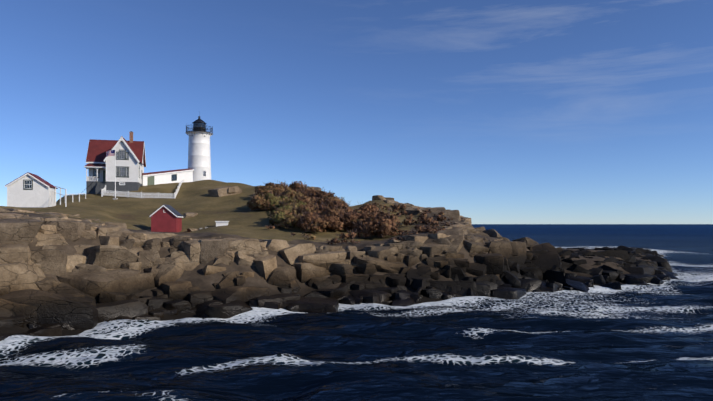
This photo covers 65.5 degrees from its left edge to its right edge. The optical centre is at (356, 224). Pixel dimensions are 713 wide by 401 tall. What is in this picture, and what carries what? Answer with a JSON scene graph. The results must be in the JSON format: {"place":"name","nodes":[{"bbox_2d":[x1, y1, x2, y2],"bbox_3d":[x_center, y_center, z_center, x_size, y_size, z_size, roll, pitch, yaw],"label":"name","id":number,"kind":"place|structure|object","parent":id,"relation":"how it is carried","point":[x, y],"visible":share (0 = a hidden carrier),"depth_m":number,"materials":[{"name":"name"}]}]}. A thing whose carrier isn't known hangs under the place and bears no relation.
{"place":"outdoors","nodes":[
{"label":"outdoors","id":0,"kind":"place"},
{"bbox_2d":[0,180,654,335],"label":"island terrain","id":1,"kind":"structure","parent":0,"point":[235,211],"depth_m":69.70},
{"bbox_2d":[5,172,57,207],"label":"white workshop","id":2,"kind":"structure","parent":1,"relation":"on","point":[28,190],"depth_m":78.29,"materials":[{"name":"paint"}]},
{"bbox_2d":[55,186,85,206],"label":"ramp railing","id":3,"kind":"object","parent":1,"relation":"on","point":[66,194],"visible":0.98,"depth_m":79.31,"materials":[{"name":"white paint"}]},
{"bbox_2d":[106,148,117,199],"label":"flagpole","id":4,"kind":"object","parent":1,"relation":"on","point":[110,152],"visible":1,"depth_m":91.46,"materials":[{"name":"metal"}]},
{"bbox_2d":[84,131,145,194],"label":"keepers house","id":5,"kind":"structure","parent":1,"relation":"on","point":[130,160],"depth_m":98.77,"materials":[{"name":"white paint"}]},
{"bbox_2d":[101,180,183,198],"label":"picket fence","id":6,"kind":"object","parent":1,"relation":"on","point":[103,191],"visible":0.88,"depth_m":95.20,"materials":[{"name":"white paint"}]},
{"bbox_2d":[149,204,182,231],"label":"red shed","id":7,"kind":"structure","parent":1,"relation":"on","point":[166,218],"depth_m":67.05,"materials":[{"name":"wood"}]},
{"bbox_2d":[142,168,193,185],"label":"covered walkway","id":8,"kind":"structure","parent":1,"relation":"on","point":[166,177],"depth_m":108.30,"materials":[{"name":"white paint"}]},
{"bbox_2d":[185,116,212,181],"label":"lighthouse tower","id":9,"kind":"structure","parent":1,"relation":"on","point":[199,157],"depth_m":112.91,"materials":[{"name":"white paint"}]},
{"bbox_2d":[215,221,228,225],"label":"cistern box","id":10,"kind":"object","parent":1,"relation":"on","point":[221,223],"visible":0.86,"depth_m":70.72,"materials":[{"name":"white paint"}]},
{"bbox_2d":[0,186,679,340],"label":"shore rocks","id":11,"kind":"object","parent":1,"relation":"on","point":[93,288],"visible":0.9,"depth_m":49.19,"materials":[{"name":"stone"}]},
{"bbox_2d":[246,180,467,243],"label":"shrub foliage","id":12,"kind":"object","parent":1,"relation":"on","point":[301,206],"visible":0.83,"depth_m":72.86,"materials":[{"name":"brown plant"}]},
{"bbox_2d":[0,224,712,400],"bbox_3d":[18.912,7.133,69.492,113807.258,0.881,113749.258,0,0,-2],"label":"sea","id":13,"kind":"structure","parent":0,"point":[652,342],"depth_m":31.45,"materials":[{"name":"liquid"}]},
{"bbox_2d":[0,0,712,223],"label":"sky","id":14,"kind":"structure","parent":0,"point":[488,111],"materials":[{"name":"blue"}]}
]}

